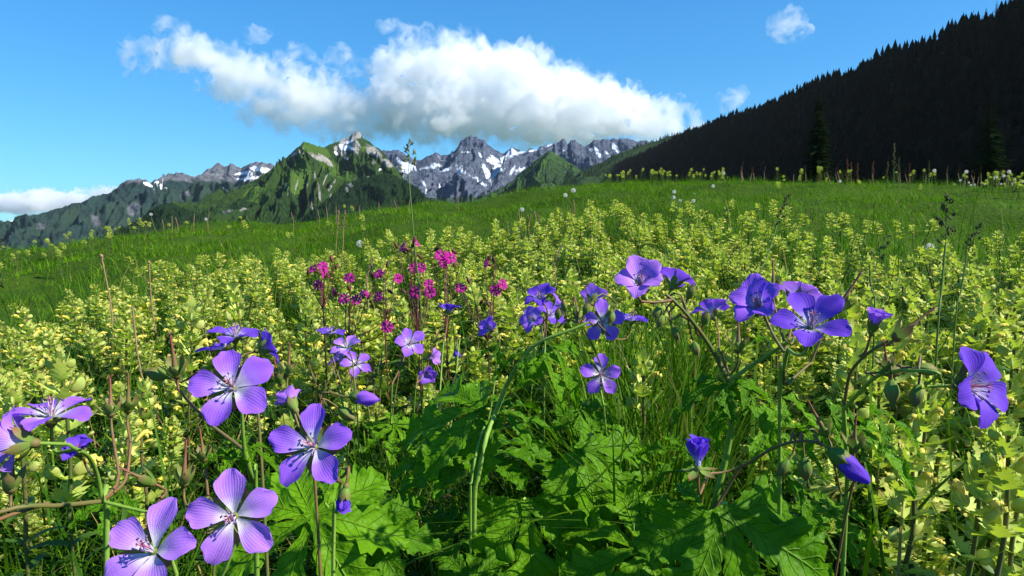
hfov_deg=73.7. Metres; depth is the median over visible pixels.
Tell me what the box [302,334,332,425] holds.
yellow rattle
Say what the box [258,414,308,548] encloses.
yellow rattle
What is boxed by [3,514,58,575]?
yellow rattle
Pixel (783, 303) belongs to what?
yellow rattle
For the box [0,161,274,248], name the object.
mountain
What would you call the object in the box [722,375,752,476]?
yellow rattle
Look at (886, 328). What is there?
yellow rattle
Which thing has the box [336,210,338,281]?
plantain plant
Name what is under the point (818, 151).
spruce tree
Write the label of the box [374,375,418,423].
yellow rattle
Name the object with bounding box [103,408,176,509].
yellow rattle
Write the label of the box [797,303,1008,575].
cranesbill plant
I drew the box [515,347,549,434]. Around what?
yellow rattle
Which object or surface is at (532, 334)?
yellow rattle
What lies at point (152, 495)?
yellow rattle
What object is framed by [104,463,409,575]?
cranesbill plant
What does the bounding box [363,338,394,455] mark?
yellow rattle
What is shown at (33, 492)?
yellow rattle
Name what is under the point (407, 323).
yellow rattle
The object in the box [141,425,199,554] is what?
yellow rattle
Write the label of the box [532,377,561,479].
yellow rattle
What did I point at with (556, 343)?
yellow rattle
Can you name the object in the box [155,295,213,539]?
yellow rattle
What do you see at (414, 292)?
red campion
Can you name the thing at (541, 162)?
mountain
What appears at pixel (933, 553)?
yellow rattle
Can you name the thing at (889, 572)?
yellow rattle
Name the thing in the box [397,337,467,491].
yellow rattle
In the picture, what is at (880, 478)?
yellow rattle
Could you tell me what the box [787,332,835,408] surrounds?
yellow rattle
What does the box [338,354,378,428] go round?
yellow rattle
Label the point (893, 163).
sorrel plant
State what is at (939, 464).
yellow rattle
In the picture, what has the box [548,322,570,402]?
yellow rattle
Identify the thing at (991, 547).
yellow rattle
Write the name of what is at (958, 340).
yellow rattle
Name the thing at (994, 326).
yellow rattle
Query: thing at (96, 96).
sky
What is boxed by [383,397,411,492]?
yellow rattle
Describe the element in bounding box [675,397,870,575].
cranesbill plant
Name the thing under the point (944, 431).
yellow rattle
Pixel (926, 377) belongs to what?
yellow rattle
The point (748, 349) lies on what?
yellow rattle
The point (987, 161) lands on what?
spruce tree
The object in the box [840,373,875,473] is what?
yellow rattle
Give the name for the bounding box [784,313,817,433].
yellow rattle
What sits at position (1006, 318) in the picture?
yellow rattle
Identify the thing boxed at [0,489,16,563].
yellow rattle
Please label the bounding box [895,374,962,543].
yellow rattle
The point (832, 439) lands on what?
yellow rattle
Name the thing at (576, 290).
yellow rattle
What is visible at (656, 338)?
yellow rattle
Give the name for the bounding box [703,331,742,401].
yellow rattle
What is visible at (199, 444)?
yellow rattle
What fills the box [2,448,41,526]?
yellow rattle
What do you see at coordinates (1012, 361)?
yellow rattle
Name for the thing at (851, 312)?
yellow rattle
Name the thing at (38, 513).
yellow rattle
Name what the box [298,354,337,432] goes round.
yellow rattle
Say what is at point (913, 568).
yellow rattle
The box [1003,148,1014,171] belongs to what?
conifer
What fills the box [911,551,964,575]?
yellow rattle
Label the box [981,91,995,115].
conifer
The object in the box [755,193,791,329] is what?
grass stalk
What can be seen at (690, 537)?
cranesbill plant
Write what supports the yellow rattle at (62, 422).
on the ground at (980, 215)
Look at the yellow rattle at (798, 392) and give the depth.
0.90 m
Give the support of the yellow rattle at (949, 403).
on the ground at (980, 215)
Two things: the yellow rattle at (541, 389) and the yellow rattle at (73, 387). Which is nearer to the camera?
the yellow rattle at (73, 387)
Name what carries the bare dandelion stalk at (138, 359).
on the ground at (980, 215)
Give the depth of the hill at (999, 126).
745.07 m
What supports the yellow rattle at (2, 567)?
on the ground at (980, 215)
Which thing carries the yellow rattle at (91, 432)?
on the ground at (980, 215)
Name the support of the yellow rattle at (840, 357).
on the ground at (980, 215)
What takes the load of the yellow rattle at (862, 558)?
on the ground at (980, 215)
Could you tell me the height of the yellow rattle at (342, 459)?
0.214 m
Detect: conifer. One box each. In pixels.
[934,151,940,174]
[937,151,946,172]
[960,148,968,169]
[980,9,987,27]
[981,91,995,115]
[1001,128,1007,148]
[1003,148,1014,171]
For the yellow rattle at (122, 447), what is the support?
on the ground at (980, 215)
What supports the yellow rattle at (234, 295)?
on the ground at (980, 215)
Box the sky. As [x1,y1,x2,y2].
[0,0,1012,221]
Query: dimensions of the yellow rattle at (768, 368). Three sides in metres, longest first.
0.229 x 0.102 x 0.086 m
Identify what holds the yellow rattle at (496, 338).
on the ground at (980, 215)
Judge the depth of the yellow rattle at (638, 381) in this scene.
0.65 m
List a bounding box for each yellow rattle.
[0,380,79,575]
[0,402,80,567]
[0,473,42,571]
[0,478,45,565]
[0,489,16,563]
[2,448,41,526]
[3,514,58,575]
[3,527,53,572]
[11,344,110,575]
[14,448,84,574]
[21,500,69,575]
[32,435,51,500]
[34,424,89,548]
[37,414,102,550]
[43,529,101,574]
[48,424,100,522]
[53,450,102,562]
[54,470,96,574]
[73,381,155,530]
[78,495,140,574]
[81,410,168,563]
[83,448,147,564]
[91,455,130,546]
[92,435,157,513]
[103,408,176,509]
[110,471,190,557]
[119,376,176,568]
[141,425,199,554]
[149,415,189,539]
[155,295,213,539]
[161,379,233,494]
[163,432,216,519]
[175,410,244,533]
[198,414,236,466]
[225,281,268,477]
[235,415,273,480]
[248,383,296,481]
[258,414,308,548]
[264,361,304,452]
[279,376,311,431]
[282,347,309,424]
[291,295,332,421]
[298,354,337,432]
[300,481,322,562]
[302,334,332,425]
[308,454,351,571]
[314,362,352,469]
[325,373,365,464]
[334,388,366,473]
[335,390,366,463]
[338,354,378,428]
[344,351,382,472]
[347,310,388,450]
[349,401,400,491]
[357,314,394,413]
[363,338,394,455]
[374,361,434,469]
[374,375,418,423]
[380,313,425,417]
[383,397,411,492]
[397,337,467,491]
[397,383,448,497]
[398,340,431,457]
[442,320,468,475]
[444,394,514,490]
[445,357,487,427]
[446,365,500,488]
[458,346,493,406]
[463,376,500,418]
[479,320,519,396]
[487,331,525,478]
[491,375,519,494]
[494,349,558,485]
[498,301,528,394]
[508,345,548,470]
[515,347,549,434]
[521,326,555,417]
[522,327,565,440]
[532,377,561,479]
[536,351,575,495]
[540,326,608,483]
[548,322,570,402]
[552,334,583,429]
[564,311,609,402]
[566,284,582,346]
[566,308,590,450]
[585,344,607,377]
[599,293,646,385]
[605,329,632,368]
[620,325,670,389]
[623,347,667,528]
[627,321,641,348]
[627,324,650,384]
[641,338,665,388]
[651,289,681,390]
[660,310,689,379]
[662,301,698,382]
[667,290,688,382]
[675,330,712,402]
[680,300,736,456]
[696,320,726,372]
[699,366,755,494]
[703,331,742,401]
[704,338,762,477]
[707,431,746,500]
[711,325,728,343]
[718,526,738,575]
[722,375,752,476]
[729,323,751,366]
[733,399,797,490]
[733,434,794,567]
[736,366,793,501]
[742,316,769,415]
[743,360,778,483]
[749,332,791,437]
[761,336,799,432]
[763,504,861,571]
[765,266,798,408]
[782,351,812,500]
[783,444,866,537]
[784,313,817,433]
[785,304,821,420]
[786,439,813,488]
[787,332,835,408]
[787,370,823,498]
[789,470,881,568]
[793,408,826,447]
[796,356,824,436]
[808,338,866,457]
[815,334,843,447]
[816,300,861,372]
[816,458,895,575]
[820,351,880,423]
[820,429,862,525]
[821,336,871,484]
[824,373,863,512]
[828,319,877,432]
[829,428,864,510]
[833,366,886,448]
[834,408,902,539]
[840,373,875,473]
[856,303,914,490]
[856,544,897,569]
[857,531,918,575]
[858,366,896,510]
[858,440,897,508]
[861,439,936,572]
[864,471,955,562]
[865,329,889,403]
[878,389,965,572]
[878,433,949,530]
[878,569,895,575]
[880,395,961,533]
[881,423,941,532]
[883,360,950,472]
[884,398,907,421]
[889,559,935,575]
[890,445,964,531]
[893,327,932,410]
[894,492,941,555]
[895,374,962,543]
[898,380,919,448]
[900,334,936,382]
[901,520,954,568]
[905,538,948,568]
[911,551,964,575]
[913,380,955,541]
[920,330,955,396]
[936,341,958,390]
[938,394,1017,498]
[938,410,976,499]
[941,316,1008,412]
[941,412,984,510]
[941,415,1023,575]
[942,449,1013,556]
[942,487,1004,571]
[944,336,992,441]
[944,377,1023,527]
[945,420,1017,558]
[946,288,1004,496]
[947,441,1007,575]
[949,333,967,401]
[950,496,1015,575]
[959,329,1023,572]
[959,511,1023,570]
[961,312,1023,452]
[973,445,1022,568]
[981,333,1014,372]
[991,455,1023,575]
[992,344,1017,445]
[1013,366,1023,436]
[1014,384,1023,436]
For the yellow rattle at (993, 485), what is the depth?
0.69 m
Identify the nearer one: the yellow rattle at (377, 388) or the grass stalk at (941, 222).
the grass stalk at (941, 222)
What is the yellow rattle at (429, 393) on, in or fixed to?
on the ground at (980, 215)
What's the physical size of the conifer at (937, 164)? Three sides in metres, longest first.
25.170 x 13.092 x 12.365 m
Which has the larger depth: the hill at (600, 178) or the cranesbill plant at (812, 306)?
the hill at (600, 178)
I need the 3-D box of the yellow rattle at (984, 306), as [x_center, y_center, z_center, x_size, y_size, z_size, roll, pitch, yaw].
[0.601,0.175,0.910,0.092,0.351,0.078,2,5,17]
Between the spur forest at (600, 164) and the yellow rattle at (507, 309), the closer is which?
the yellow rattle at (507, 309)
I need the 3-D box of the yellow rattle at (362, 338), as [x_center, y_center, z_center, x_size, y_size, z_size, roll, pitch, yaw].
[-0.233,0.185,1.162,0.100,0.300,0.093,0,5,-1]
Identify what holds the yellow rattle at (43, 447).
on the ground at (980, 215)
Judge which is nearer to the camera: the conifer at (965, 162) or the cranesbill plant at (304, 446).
the cranesbill plant at (304, 446)
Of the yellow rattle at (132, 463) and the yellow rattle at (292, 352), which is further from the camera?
the yellow rattle at (292, 352)
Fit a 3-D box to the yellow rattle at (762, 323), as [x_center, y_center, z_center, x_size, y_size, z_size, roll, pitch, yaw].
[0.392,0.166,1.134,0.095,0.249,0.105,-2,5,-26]
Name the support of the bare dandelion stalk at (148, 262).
on the ground at (980, 215)
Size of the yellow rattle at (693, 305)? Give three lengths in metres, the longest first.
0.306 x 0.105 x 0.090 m
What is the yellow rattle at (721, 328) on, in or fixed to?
on the ground at (980, 215)
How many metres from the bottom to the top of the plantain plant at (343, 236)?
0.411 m
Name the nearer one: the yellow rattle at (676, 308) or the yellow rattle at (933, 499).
the yellow rattle at (933, 499)
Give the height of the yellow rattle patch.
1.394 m
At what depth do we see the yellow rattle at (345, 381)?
0.98 m
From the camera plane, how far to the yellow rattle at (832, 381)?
0.89 m
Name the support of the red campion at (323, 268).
on the ground at (980, 215)
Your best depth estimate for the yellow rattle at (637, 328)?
1.12 m
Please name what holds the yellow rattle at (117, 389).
on the ground at (980, 215)
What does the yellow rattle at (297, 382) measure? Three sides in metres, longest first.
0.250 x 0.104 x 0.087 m
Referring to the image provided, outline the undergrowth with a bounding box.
[0,233,1023,575]
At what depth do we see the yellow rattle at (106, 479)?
0.81 m
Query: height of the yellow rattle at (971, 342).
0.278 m
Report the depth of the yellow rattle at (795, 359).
0.96 m
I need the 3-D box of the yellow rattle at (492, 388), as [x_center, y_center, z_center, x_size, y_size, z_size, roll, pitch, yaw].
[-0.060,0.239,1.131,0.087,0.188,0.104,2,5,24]
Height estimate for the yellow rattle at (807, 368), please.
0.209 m
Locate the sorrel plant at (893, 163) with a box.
[892,145,896,184]
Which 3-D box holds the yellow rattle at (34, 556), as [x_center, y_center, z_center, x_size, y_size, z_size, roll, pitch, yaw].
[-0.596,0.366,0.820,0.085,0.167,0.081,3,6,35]
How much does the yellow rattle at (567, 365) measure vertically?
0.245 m
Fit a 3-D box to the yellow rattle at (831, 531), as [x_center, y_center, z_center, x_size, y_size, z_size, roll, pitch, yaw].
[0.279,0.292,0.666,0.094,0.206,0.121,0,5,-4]
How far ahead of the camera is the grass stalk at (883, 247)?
0.84 m
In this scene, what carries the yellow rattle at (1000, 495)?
on the ground at (980, 215)
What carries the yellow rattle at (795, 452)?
on the ground at (980, 215)
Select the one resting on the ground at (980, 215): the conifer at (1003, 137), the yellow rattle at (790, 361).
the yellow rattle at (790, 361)
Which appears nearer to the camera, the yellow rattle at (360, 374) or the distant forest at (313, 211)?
the yellow rattle at (360, 374)
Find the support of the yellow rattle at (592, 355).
on the ground at (980, 215)
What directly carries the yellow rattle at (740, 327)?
on the ground at (980, 215)
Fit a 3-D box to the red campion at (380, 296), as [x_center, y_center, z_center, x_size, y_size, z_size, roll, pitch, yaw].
[-0.174,0.164,1.013,0.066,0.406,0.086,-1,5,-9]
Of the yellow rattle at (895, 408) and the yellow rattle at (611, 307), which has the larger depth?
the yellow rattle at (611, 307)
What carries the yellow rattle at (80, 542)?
on the ground at (980, 215)
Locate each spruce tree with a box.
[797,86,838,182]
[955,101,1016,189]
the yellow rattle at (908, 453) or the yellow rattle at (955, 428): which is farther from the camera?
the yellow rattle at (955, 428)
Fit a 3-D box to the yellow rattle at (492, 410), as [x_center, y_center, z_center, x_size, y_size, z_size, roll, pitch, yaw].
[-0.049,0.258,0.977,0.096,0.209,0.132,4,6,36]
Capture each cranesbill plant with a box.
[0,370,215,575]
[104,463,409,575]
[141,322,278,575]
[268,342,441,575]
[308,303,499,563]
[383,283,678,575]
[519,283,567,542]
[580,353,626,548]
[615,255,878,575]
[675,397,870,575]
[729,260,881,575]
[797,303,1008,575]
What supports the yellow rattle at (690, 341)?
on the ground at (980, 215)
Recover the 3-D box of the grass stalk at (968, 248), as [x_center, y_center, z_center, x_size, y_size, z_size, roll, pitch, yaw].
[0.564,0.137,0.861,0.050,0.440,0.014,-2,5,-23]
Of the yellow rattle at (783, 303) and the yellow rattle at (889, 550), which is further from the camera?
the yellow rattle at (783, 303)
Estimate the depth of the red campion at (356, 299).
0.98 m
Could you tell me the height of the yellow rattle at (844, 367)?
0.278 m
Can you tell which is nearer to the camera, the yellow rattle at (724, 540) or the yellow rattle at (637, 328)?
the yellow rattle at (724, 540)
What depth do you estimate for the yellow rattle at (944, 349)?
0.96 m
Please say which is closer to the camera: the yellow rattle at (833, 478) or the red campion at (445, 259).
the yellow rattle at (833, 478)
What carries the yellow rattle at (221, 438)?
on the ground at (980, 215)
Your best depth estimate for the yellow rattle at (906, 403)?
0.89 m
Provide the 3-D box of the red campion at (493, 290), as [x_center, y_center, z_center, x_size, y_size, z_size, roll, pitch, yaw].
[-0.044,0.153,1.014,0.092,0.404,0.077,-4,6,-36]
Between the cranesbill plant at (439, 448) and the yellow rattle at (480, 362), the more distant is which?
the yellow rattle at (480, 362)
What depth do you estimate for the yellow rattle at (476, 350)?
1.07 m
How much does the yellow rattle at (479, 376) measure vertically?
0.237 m
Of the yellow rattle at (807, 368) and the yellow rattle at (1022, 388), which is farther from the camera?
the yellow rattle at (807, 368)
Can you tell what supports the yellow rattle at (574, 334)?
on the ground at (980, 215)
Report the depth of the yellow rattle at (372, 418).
0.96 m
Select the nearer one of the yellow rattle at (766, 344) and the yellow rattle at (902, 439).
the yellow rattle at (902, 439)
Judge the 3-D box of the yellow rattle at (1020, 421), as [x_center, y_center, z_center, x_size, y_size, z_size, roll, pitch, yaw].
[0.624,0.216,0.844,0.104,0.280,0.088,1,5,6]
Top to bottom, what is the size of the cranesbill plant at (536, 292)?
0.385 m
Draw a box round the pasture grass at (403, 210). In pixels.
[0,171,1023,399]
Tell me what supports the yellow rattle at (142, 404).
on the ground at (980, 215)
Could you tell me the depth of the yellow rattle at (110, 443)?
0.99 m
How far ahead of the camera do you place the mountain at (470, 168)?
6217.57 m
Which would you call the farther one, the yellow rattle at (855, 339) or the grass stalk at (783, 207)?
the grass stalk at (783, 207)
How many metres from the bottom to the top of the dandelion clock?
0.132 m
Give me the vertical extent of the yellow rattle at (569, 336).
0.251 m
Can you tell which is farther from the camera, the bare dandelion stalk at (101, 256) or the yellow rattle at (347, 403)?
the bare dandelion stalk at (101, 256)
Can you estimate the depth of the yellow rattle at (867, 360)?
0.95 m
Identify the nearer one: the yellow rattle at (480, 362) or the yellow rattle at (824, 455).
the yellow rattle at (824, 455)
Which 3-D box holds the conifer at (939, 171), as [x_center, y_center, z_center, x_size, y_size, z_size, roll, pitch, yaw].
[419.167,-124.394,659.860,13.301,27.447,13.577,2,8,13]
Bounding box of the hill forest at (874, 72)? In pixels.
[609,0,1023,189]
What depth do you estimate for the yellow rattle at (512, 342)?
1.12 m
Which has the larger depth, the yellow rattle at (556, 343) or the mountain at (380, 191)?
the mountain at (380, 191)
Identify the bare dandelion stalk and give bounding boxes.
[99,254,113,383]
[131,306,186,497]
[147,260,164,397]
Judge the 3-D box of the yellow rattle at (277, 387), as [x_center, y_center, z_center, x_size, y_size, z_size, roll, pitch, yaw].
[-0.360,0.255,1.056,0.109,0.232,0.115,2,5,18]
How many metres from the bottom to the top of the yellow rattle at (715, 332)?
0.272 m
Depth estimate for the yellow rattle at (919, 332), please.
0.96 m
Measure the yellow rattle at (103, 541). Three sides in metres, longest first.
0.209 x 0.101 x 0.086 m
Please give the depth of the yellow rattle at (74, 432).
0.97 m
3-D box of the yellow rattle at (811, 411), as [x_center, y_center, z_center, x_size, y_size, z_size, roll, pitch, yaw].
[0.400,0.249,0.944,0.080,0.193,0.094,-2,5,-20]
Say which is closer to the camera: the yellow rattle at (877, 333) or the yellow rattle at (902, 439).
the yellow rattle at (902, 439)
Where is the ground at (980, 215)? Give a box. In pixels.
[0,181,1023,574]
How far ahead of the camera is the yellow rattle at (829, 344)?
1.01 m
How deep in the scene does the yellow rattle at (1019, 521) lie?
0.52 m
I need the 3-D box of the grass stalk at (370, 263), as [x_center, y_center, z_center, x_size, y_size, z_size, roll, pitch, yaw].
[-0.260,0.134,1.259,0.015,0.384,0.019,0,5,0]
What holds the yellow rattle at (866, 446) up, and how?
on the ground at (980, 215)
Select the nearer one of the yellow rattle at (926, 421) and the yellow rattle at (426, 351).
the yellow rattle at (926, 421)
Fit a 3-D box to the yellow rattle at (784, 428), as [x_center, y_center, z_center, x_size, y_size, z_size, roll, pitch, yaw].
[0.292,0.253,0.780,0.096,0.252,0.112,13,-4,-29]
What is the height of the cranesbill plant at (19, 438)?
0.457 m
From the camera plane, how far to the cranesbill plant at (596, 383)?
0.60 m
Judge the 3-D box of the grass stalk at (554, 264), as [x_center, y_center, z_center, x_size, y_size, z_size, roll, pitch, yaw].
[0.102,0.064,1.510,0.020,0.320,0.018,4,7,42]
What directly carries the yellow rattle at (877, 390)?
on the ground at (980, 215)
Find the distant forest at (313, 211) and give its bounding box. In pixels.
[100,157,578,237]
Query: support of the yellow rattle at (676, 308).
on the ground at (980, 215)
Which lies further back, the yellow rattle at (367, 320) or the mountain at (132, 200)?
the mountain at (132, 200)
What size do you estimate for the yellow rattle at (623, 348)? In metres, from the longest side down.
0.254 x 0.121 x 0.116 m
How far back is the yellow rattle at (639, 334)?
0.99 m
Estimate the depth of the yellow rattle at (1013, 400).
0.75 m
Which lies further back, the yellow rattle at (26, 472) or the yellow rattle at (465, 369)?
the yellow rattle at (465, 369)
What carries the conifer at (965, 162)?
on the hill at (999, 126)
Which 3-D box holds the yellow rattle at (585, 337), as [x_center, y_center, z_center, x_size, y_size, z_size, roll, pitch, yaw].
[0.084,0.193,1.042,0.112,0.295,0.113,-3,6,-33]
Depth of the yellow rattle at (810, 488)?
0.64 m
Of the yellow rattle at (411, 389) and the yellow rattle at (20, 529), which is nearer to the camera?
the yellow rattle at (20, 529)
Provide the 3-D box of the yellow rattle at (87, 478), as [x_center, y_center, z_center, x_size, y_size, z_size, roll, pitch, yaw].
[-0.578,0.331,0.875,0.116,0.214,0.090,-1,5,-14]
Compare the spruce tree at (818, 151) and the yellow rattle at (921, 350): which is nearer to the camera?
the yellow rattle at (921, 350)
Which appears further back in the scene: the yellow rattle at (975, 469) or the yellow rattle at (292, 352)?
the yellow rattle at (292, 352)
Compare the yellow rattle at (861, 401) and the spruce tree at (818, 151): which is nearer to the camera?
the yellow rattle at (861, 401)
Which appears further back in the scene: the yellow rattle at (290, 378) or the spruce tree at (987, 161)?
the spruce tree at (987, 161)
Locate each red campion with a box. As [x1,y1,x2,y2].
[306,255,354,456]
[315,273,393,466]
[370,261,402,455]
[394,236,450,415]
[430,246,477,493]
[455,254,513,419]
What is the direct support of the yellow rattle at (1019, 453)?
on the ground at (980, 215)
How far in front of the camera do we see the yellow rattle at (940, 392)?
0.79 m
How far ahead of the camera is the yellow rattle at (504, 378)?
1.04 m
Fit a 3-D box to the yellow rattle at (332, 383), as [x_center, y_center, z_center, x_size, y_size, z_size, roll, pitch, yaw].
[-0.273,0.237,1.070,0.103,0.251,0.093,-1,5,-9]
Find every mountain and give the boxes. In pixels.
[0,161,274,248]
[105,131,431,236]
[112,203,216,235]
[286,173,429,223]
[382,135,652,202]
[473,150,582,201]
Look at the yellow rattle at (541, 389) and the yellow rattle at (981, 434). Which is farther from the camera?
the yellow rattle at (541, 389)
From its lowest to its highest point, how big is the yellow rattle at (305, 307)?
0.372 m
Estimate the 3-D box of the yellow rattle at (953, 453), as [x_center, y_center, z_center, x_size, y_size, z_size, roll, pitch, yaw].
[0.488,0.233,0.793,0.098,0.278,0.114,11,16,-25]
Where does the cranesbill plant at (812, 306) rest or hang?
on the ground at (980, 215)
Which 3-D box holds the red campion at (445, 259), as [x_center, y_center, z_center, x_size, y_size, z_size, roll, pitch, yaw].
[-0.074,0.161,0.910,0.066,0.434,0.082,-1,5,-9]
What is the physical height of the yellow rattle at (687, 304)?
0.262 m
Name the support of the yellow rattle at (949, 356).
on the ground at (980, 215)
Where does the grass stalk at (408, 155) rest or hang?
on the ground at (980, 215)
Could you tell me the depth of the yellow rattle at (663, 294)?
1.13 m
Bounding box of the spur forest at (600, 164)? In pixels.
[557,126,701,187]
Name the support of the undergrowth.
on the ground at (980, 215)
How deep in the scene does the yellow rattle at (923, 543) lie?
0.58 m
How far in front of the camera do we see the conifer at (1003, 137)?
603.15 m
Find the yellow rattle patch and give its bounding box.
[0,166,1023,547]
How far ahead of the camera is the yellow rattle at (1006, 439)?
0.48 m
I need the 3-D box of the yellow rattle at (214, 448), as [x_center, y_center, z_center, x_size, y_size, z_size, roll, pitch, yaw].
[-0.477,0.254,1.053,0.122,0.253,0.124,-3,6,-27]
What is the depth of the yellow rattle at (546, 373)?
1.04 m
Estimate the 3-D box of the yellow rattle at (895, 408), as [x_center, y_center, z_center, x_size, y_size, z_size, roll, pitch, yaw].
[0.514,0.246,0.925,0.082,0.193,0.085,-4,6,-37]
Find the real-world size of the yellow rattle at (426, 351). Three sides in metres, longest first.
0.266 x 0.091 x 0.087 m
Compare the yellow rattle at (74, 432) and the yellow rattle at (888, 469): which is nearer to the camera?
the yellow rattle at (888, 469)
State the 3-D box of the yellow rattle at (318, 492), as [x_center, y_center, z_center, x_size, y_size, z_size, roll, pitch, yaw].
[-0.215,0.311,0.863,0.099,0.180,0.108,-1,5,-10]
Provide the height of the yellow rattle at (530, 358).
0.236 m
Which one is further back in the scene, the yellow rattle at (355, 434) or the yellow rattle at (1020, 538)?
the yellow rattle at (355, 434)
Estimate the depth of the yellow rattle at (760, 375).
0.87 m
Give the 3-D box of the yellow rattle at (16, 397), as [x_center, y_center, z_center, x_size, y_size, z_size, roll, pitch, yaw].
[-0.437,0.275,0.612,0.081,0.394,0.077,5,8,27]
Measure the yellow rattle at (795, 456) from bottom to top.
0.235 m
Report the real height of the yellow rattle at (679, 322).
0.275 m
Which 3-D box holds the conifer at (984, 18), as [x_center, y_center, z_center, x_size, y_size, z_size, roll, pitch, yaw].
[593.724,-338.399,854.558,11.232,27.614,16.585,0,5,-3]
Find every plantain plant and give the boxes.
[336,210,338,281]
[342,210,345,288]
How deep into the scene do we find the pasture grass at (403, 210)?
5.69 m
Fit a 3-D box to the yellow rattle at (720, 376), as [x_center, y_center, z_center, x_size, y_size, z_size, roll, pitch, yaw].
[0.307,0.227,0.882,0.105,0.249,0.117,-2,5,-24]
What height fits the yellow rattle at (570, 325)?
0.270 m
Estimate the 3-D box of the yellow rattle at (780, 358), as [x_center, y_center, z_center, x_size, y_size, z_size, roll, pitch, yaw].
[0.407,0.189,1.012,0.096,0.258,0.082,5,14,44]
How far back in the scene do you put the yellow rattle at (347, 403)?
0.88 m
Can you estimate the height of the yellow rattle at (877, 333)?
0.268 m
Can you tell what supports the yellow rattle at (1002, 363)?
on the ground at (980, 215)
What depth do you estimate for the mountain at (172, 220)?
2524.78 m
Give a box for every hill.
[558,133,681,187]
[612,5,1023,187]
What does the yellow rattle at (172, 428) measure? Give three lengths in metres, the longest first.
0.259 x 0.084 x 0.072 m
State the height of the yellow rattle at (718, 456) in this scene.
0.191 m
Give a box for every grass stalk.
[0,238,2,374]
[366,256,373,392]
[399,138,423,490]
[553,245,561,286]
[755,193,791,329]
[864,234,891,524]
[930,192,956,436]
[944,222,982,496]
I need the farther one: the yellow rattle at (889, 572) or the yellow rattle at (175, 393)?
the yellow rattle at (175, 393)
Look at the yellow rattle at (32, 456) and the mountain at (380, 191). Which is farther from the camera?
the mountain at (380, 191)
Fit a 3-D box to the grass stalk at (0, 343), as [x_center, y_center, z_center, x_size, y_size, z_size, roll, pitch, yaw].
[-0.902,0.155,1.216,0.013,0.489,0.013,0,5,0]
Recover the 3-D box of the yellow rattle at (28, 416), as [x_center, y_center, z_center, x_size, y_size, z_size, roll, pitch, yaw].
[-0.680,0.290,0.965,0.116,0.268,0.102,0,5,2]
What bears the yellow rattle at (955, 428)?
on the ground at (980, 215)
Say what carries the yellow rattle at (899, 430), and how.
on the ground at (980, 215)
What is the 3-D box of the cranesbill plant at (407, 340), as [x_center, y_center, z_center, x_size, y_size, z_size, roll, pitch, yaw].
[-0.135,0.213,0.849,0.240,0.388,0.244,0,5,0]
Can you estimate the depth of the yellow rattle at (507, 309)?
1.21 m
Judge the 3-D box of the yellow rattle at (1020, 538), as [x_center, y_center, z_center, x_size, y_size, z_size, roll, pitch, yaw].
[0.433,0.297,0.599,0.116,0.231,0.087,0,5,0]
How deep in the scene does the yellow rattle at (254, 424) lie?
0.96 m
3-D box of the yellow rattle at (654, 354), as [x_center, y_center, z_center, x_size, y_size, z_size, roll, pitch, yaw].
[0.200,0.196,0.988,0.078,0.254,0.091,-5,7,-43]
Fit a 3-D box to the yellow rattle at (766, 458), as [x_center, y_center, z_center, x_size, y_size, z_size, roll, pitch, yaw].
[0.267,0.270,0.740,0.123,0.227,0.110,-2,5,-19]
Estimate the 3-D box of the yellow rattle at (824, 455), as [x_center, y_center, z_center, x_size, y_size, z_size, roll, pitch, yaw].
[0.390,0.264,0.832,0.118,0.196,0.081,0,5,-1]
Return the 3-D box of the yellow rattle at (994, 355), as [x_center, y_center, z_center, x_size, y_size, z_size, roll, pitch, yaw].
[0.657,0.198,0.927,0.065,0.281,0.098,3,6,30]
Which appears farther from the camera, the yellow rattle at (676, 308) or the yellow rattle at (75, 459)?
the yellow rattle at (676, 308)

